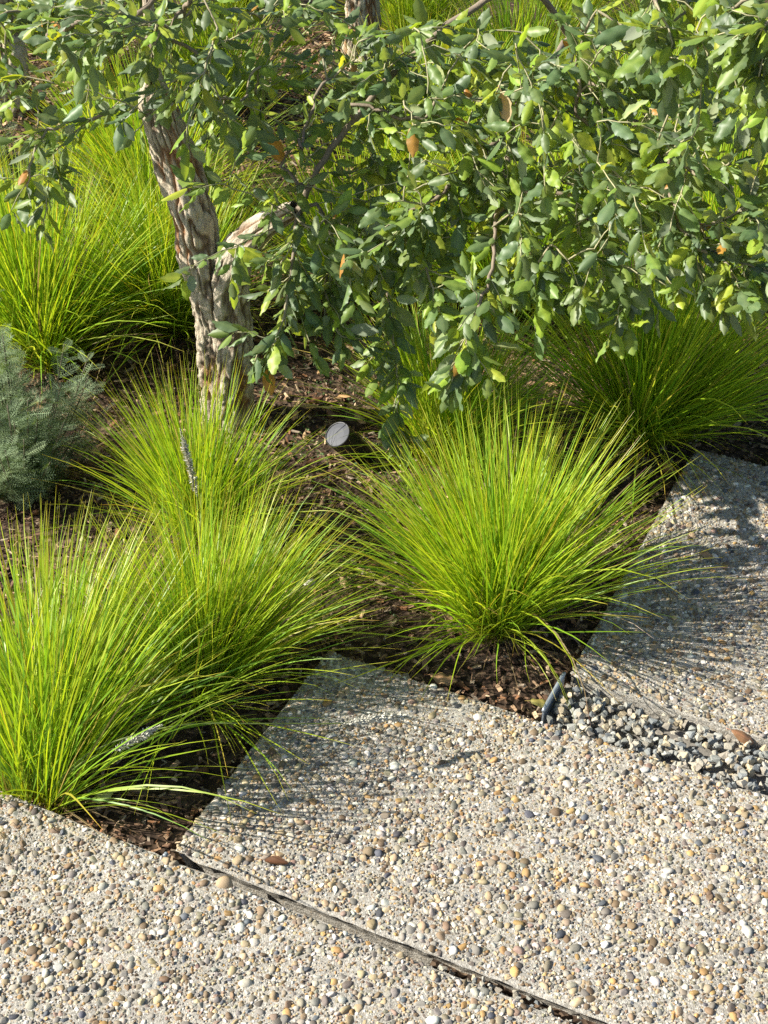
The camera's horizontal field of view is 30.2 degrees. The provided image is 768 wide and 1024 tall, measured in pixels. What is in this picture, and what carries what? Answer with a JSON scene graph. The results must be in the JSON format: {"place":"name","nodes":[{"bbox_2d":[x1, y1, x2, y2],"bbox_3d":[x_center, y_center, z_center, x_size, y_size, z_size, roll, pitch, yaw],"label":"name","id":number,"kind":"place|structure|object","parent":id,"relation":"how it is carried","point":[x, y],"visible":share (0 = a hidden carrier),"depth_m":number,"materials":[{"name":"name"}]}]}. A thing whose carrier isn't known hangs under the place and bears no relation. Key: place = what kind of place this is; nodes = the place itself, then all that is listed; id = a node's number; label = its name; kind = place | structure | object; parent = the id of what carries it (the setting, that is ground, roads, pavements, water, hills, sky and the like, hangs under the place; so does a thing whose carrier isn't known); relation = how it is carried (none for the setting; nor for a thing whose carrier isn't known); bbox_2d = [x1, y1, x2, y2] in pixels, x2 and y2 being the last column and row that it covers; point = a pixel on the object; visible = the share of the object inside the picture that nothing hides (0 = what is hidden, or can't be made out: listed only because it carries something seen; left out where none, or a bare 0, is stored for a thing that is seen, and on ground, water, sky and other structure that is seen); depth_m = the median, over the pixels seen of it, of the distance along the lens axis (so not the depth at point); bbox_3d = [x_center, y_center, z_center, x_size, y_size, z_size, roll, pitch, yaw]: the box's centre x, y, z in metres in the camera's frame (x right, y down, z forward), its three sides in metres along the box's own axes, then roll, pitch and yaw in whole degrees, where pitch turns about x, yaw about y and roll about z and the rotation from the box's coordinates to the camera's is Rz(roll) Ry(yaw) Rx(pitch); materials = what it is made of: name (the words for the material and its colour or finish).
{"place":"outdoors","nodes":[
{"label":"outdoors","id":0,"kind":"place"},
{"bbox_2d":[12,126,150,226],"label":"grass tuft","id":1,"kind":"object","parent":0,"point":[48,161],"visible":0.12,"depth_m":3.73,"materials":[{"name":"green plant"}]},
{"bbox_2d":[90,446,99,453],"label":"fallen leaf","id":2,"kind":"object","parent":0,"point":[96,449],"visible":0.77,"depth_m":2.87,"materials":[{"name":"brown plant"}]},
{"bbox_2d":[169,364,177,371],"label":"fallen leaf","id":3,"kind":"object","parent":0,"point":[171,367],"visible":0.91,"depth_m":3.14,"materials":[{"name":"brown plant"}]},
{"bbox_2d":[295,534,312,542],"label":"fallen leaf","id":4,"kind":"object","parent":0,"point":[303,537],"visible":0.34,"depth_m":2.65,"materials":[{"name":"plant"}]},
{"bbox_2d":[126,339,626,621],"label":"fallen leaves","id":5,"kind":"object","parent":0,"point":[348,419],"visible":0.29,"depth_m":2.85,"materials":[{"name":"brown plant"}]},
{"label":"ground","id":6,"kind":"structure","parent":0,"visible":0},
{"bbox_2d":[0,0,767,866],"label":"mulch bed","id":7,"kind":"object","parent":6,"relation":"on","point":[506,688],"visible":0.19,"depth_m":2.75,"materials":[{"name":"brown wood"}]},
{"bbox_2d":[0,0,33,117],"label":"cork oak","id":8,"kind":"object","parent":7,"relation":"on","point":[19,51],"visible":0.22,"depth_m":4.31,"materials":[{"name":"green plant"}]},
{"bbox_2d":[0,132,71,236],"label":"grass tuft","id":9,"kind":"object","parent":7,"relation":"on","point":[10,176],"visible":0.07,"depth_m":3.36,"materials":[{"name":"green plant"}]},
{"bbox_2d":[0,99,81,191],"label":"feathery plant","id":10,"kind":"object","parent":7,"relation":"on","point":[11,156],"visible":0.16,"depth_m":3.91,"materials":[{"name":"green plant"}]},
{"bbox_2d":[0,289,113,509],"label":"feathery plant","id":11,"kind":"object","parent":7,"relation":"on","point":[24,461],"visible":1,"depth_m":2.70,"materials":[{"name":"green plant"}]},
{"bbox_2d":[17,0,133,92],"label":"grass tuft","id":12,"kind":"object","parent":7,"relation":"on","point":[59,56],"visible":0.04,"depth_m":4.58,"materials":[{"name":"green plant"}]},
{"bbox_2d":[0,125,194,414],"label":"grass tuft","id":13,"kind":"object","parent":7,"relation":"on","point":[18,315],"visible":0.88,"depth_m":3.07,"materials":[{"name":"green plant"}]},
{"bbox_2d":[85,789,115,802],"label":"fallen leaf","id":14,"kind":"object","parent":7,"relation":"on","point":[104,795],"visible":0.66,"depth_m":2.10,"materials":[{"name":"green plant"}]},
{"bbox_2d":[0,20,313,246],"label":"grass tuft","id":15,"kind":"object","parent":7,"relation":"on","point":[136,123],"visible":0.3,"depth_m":3.65,"materials":[{"name":"green plant"}]},
{"bbox_2d":[14,113,317,397],"bbox_3d":[-0.461,-0.641,3.186,0.804,0.495,0.930,0,36,0],"label":"grass tuft","id":16,"kind":"object","parent":7,"relation":"on","point":[169,299],"visible":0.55,"depth_m":3.15,"materials":[{"name":"green plant"}]},
{"bbox_2d":[25,348,347,589],"bbox_3d":[-0.366,-0.101,2.554,0.635,0.363,0.667,0,36,0],"label":"grass tuft","id":17,"kind":"object","parent":7,"relation":"on","point":[184,454],"visible":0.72,"depth_m":2.57,"materials":[{"name":"green plant"}]},
{"bbox_2d":[3,444,409,833],"bbox_3d":[-0.280,0.133,2.223,0.683,0.394,0.757,0,36,0],"label":"grass tuft","id":18,"kind":"object","parent":7,"relation":"on","point":[243,583],"visible":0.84,"depth_m":2.27,"materials":[{"name":"green plant"}]},
{"bbox_2d":[0,484,420,873],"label":"grass tuft","id":19,"kind":"object","parent":7,"relation":"on","point":[51,766],"visible":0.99,"depth_m":2.11,"materials":[{"name":"green plant"}]},
{"bbox_2d":[162,0,264,23],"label":"grass tuft","id":20,"kind":"object","parent":7,"relation":"on","point":[238,5],"visible":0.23,"depth_m":5.16,"materials":[{"name":"green plant"}]},
{"bbox_2d":[108,0,335,133],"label":"grass tuft","id":21,"kind":"object","parent":7,"relation":"on","point":[202,41],"visible":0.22,"depth_m":4.33,"materials":[{"name":"green plant"}]},
{"bbox_2d":[0,791,571,1023],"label":"paving slab","id":22,"kind":"structure","parent":7,"relation":"on","point":[97,928],"depth_m":1.89,"materials":[{"name":"concrete"}]},
{"bbox_2d":[291,410,298,423],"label":"fallen leaf","id":23,"kind":"object","parent":7,"relation":"on","point":[294,417],"visible":0.96,"depth_m":2.94,"materials":[{"name":"plant"}]},
{"bbox_2d":[291,347,298,358],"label":"fallen leaf","id":24,"kind":"object","parent":7,"relation":"on","point":[294,351],"visible":0.62,"depth_m":3.20,"materials":[{"name":"brown plant"}]},
{"bbox_2d":[297,404,317,408],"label":"fallen leaf","id":25,"kind":"object","parent":7,"relation":"on","point":[308,406],"visible":0.86,"depth_m":2.99,"materials":[{"name":"brown plant"}]},
{"bbox_2d":[298,457,320,466],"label":"fallen leaf","id":26,"kind":"object","parent":7,"relation":"on","point":[311,461],"visible":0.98,"depth_m":2.83,"materials":[{"name":"plant"}]},
{"bbox_2d":[308,395,324,404],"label":"fallen leaf","id":27,"kind":"object","parent":7,"relation":"on","point":[310,401],"visible":0.93,"depth_m":3.01,"materials":[{"name":"plant"}]},
{"bbox_2d":[310,510,333,524],"bbox_3d":[-0.118,0.012,2.699,0.046,0.022,0.030,-22,42,-27],"label":"stone","id":28,"kind":"object","parent":7,"relation":"on","point":[329,516],"visible":0.6,"depth_m":2.69,"materials":[{"name":"beige stone"}]},
{"bbox_2d":[314,406,335,409],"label":"fallen leaf","id":29,"kind":"object","parent":7,"relation":"on","point":[330,408],"visible":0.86,"depth_m":2.98,"materials":[{"name":"plant"}]},
{"bbox_2d":[326,409,333,417],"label":"fallen leaf","id":30,"kind":"object","parent":7,"relation":"on","point":[329,411],"visible":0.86,"depth_m":2.97,"materials":[{"name":"brown plant"}]},
{"bbox_2d":[340,576,346,587],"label":"fallen leaf","id":31,"kind":"object","parent":7,"relation":"on","point":[341,577],"visible":0.65,"depth_m":2.56,"materials":[{"name":"brown plant"}]},
{"bbox_2d":[325,422,373,462],"bbox_3d":[-0.066,-0.089,2.880,0.116,0.230,0.055,-29,45,-34],"label":"garden spotlight","id":32,"kind":"object","parent":7,"relation":"on","point":[340,430],"visible":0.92,"depth_m":2.81,"materials":[{"name":"black metal"}]},
{"bbox_2d":[354,411,366,428],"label":"fallen leaf","id":33,"kind":"object","parent":7,"relation":"on","point":[361,421],"visible":0.76,"depth_m":2.95,"materials":[{"name":"brown plant"}]},
{"bbox_2d":[341,0,381,71],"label":"cork oak","id":34,"kind":"object","parent":7,"relation":"on","point":[372,8],"visible":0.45,"depth_m":4.66,"materials":[{"name":"brown plant"}]},
{"bbox_2d":[209,108,514,333],"bbox_3d":[-0.067,-0.697,3.291,0.858,0.457,0.774,0,36,0],"label":"grass tuft","id":35,"kind":"object","parent":7,"relation":"on","point":[312,210],"visible":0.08,"depth_m":3.30,"materials":[{"name":"green plant"}]},
{"bbox_2d":[0,0,767,468],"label":"cork oak","id":36,"kind":"object","parent":7,"relation":"on","point":[652,70],"visible":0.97,"depth_m":2.42,"materials":[{"name":"green plant"}]},
{"bbox_2d":[281,0,524,191],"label":"grass tuft","id":37,"kind":"object","parent":7,"relation":"on","point":[403,153],"visible":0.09,"depth_m":3.83,"materials":[{"name":"green plant"}]},
{"bbox_2d":[293,0,534,53],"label":"grass tuft","id":38,"kind":"object","parent":7,"relation":"on","point":[392,10],"visible":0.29,"depth_m":4.87,"materials":[{"name":"green plant"}]},
{"bbox_2d":[424,672,456,685],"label":"fallen leaf","id":39,"kind":"object","parent":7,"relation":"on","point":[440,678],"visible":0.96,"depth_m":2.33,"materials":[{"name":"brown plant"}]},
{"bbox_2d":[277,260,624,495],"bbox_3d":[0.114,-0.276,2.760,0.701,0.403,0.737,0,36,0],"label":"grass tuft","id":40,"kind":"object","parent":7,"relation":"on","point":[420,360],"visible":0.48,"depth_m":2.78,"materials":[{"name":"green plant"}]},
{"bbox_2d":[176,650,767,1023],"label":"paving slab","id":41,"kind":"structure","parent":7,"relation":"on","point":[599,881],"depth_m":2.04,"materials":[{"name":"concrete"}]},
{"bbox_2d":[261,856,287,864],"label":"fallen leaf","id":42,"kind":"object","parent":41,"relation":"on","point":[276,860],"visible":1,"depth_m":2.01,"materials":[{"name":"brown plant"}]},
{"bbox_2d":[327,100,654,357],"bbox_3d":[0.296,-0.696,3.228,0.947,0.526,0.915,0,36,0],"label":"grass tuft","id":43,"kind":"object","parent":7,"relation":"on","point":[481,266],"visible":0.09,"depth_m":3.24,"materials":[{"name":"green plant"}]},
{"bbox_2d":[429,959,596,1023],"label":"gravel joint","id":44,"kind":"object","parent":7,"relation":"on","point":[505,991],"visible":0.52,"depth_m":1.88,"materials":[{"name":"beige gravel"}]},
{"bbox_2d":[394,0,632,103],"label":"grass tuft","id":45,"kind":"object","parent":7,"relation":"on","point":[521,20],"visible":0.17,"depth_m":4.35,"materials":[{"name":"green plant"}]},
{"bbox_2d":[287,369,745,744],"bbox_3d":[0.198,0.011,2.353,0.806,0.435,0.776,0,36,0],"label":"grass tuft","id":46,"kind":"object","parent":7,"relation":"on","point":[500,574],"visible":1,"depth_m":2.37,"materials":[{"name":"green plant"}]},
{"bbox_2d":[525,698,553,707],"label":"fallen leaf","id":47,"kind":"object","parent":7,"relation":"on","point":[540,703],"visible":0.83,"depth_m":2.29,"materials":[{"name":"yellow plant"}]},
{"bbox_2d":[541,672,565,722],"bbox_3d":[0.274,0.318,2.313,0.007,0.080,0.100,16,39,21],"label":"metal edging","id":48,"kind":"object","parent":7,"relation":"on","point":[550,701],"visible":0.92,"depth_m":2.29,"materials":[{"name":"metal"}]},
{"bbox_2d":[496,0,640,24],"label":"grass tuft","id":49,"kind":"object","parent":7,"relation":"on","point":[581,2],"visible":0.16,"depth_m":5.05,"materials":[{"name":"green plant"}]},
{"bbox_2d":[458,8,741,227],"bbox_3d":[0.572,-1.021,3.667,0.911,0.530,0.987,0,36,0],"label":"grass tuft","id":50,"kind":"object","parent":7,"relation":"on","point":[639,115],"visible":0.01,"depth_m":3.66,"materials":[{"name":"green plant"}]},
{"bbox_2d":[478,194,767,540],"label":"grass tuft","id":51,"kind":"object","parent":7,"relation":"on","point":[668,387],"visible":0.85,"depth_m":2.81,"materials":[{"name":"green plant"}]},
{"bbox_2d":[548,0,755,157],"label":"grass tuft","id":52,"kind":"object","parent":7,"relation":"on","point":[694,62],"visible":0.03,"depth_m":3.95,"materials":[{"name":"green plant"}]},
{"bbox_2d":[545,683,767,795],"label":"gravel strip","id":53,"kind":"object","parent":7,"relation":"on","point":[674,741],"visible":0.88,"depth_m":2.23,"materials":[{"name":"grey gravel"}]},
{"bbox_2d":[727,728,753,743],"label":"fallen leaf","id":54,"kind":"object","parent":53,"relation":"on","point":[742,736],"visible":1,"depth_m":2.21,"materials":[{"name":"plant"}]},
{"bbox_2d":[563,85,767,323],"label":"grass tuft","id":55,"kind":"object","parent":7,"relation":"on","point":[709,197],"visible":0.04,"depth_m":3.30,"materials":[{"name":"green plant"}]},
{"bbox_2d":[568,0,765,64],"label":"grass tuft","id":56,"kind":"object","parent":7,"relation":"on","point":[670,4],"visible":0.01,"depth_m":4.61,"materials":[{"name":"green plant"}]},
{"bbox_2d":[570,449,767,749],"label":"paving slab","id":57,"kind":"structure","parent":7,"relation":"on","point":[703,660],"depth_m":2.44,"materials":[{"name":"concrete"}]},
{"bbox_2d":[697,550,712,559],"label":"fallen leaf","id":58,"kind":"object","parent":57,"relation":"on","point":[705,554],"visible":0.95,"depth_m":2.58,"materials":[{"name":"brown plant"}]},
{"bbox_2d":[662,462,676,473],"bbox_3d":[0.573,-0.089,2.850,0.033,0.022,0.033,13,38,17],"label":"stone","id":59,"kind":"object","parent":7,"relation":"on","point":[666,469],"visible":0.69,"depth_m":2.84,"materials":[{"name":"grey stone"}]},
{"bbox_2d":[686,74,767,189],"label":"grass tuft","id":60,"kind":"object","parent":7,"relation":"on","point":[743,154],"visible":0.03,"depth_m":3.67,"materials":[{"name":"green plant"}]}
]}

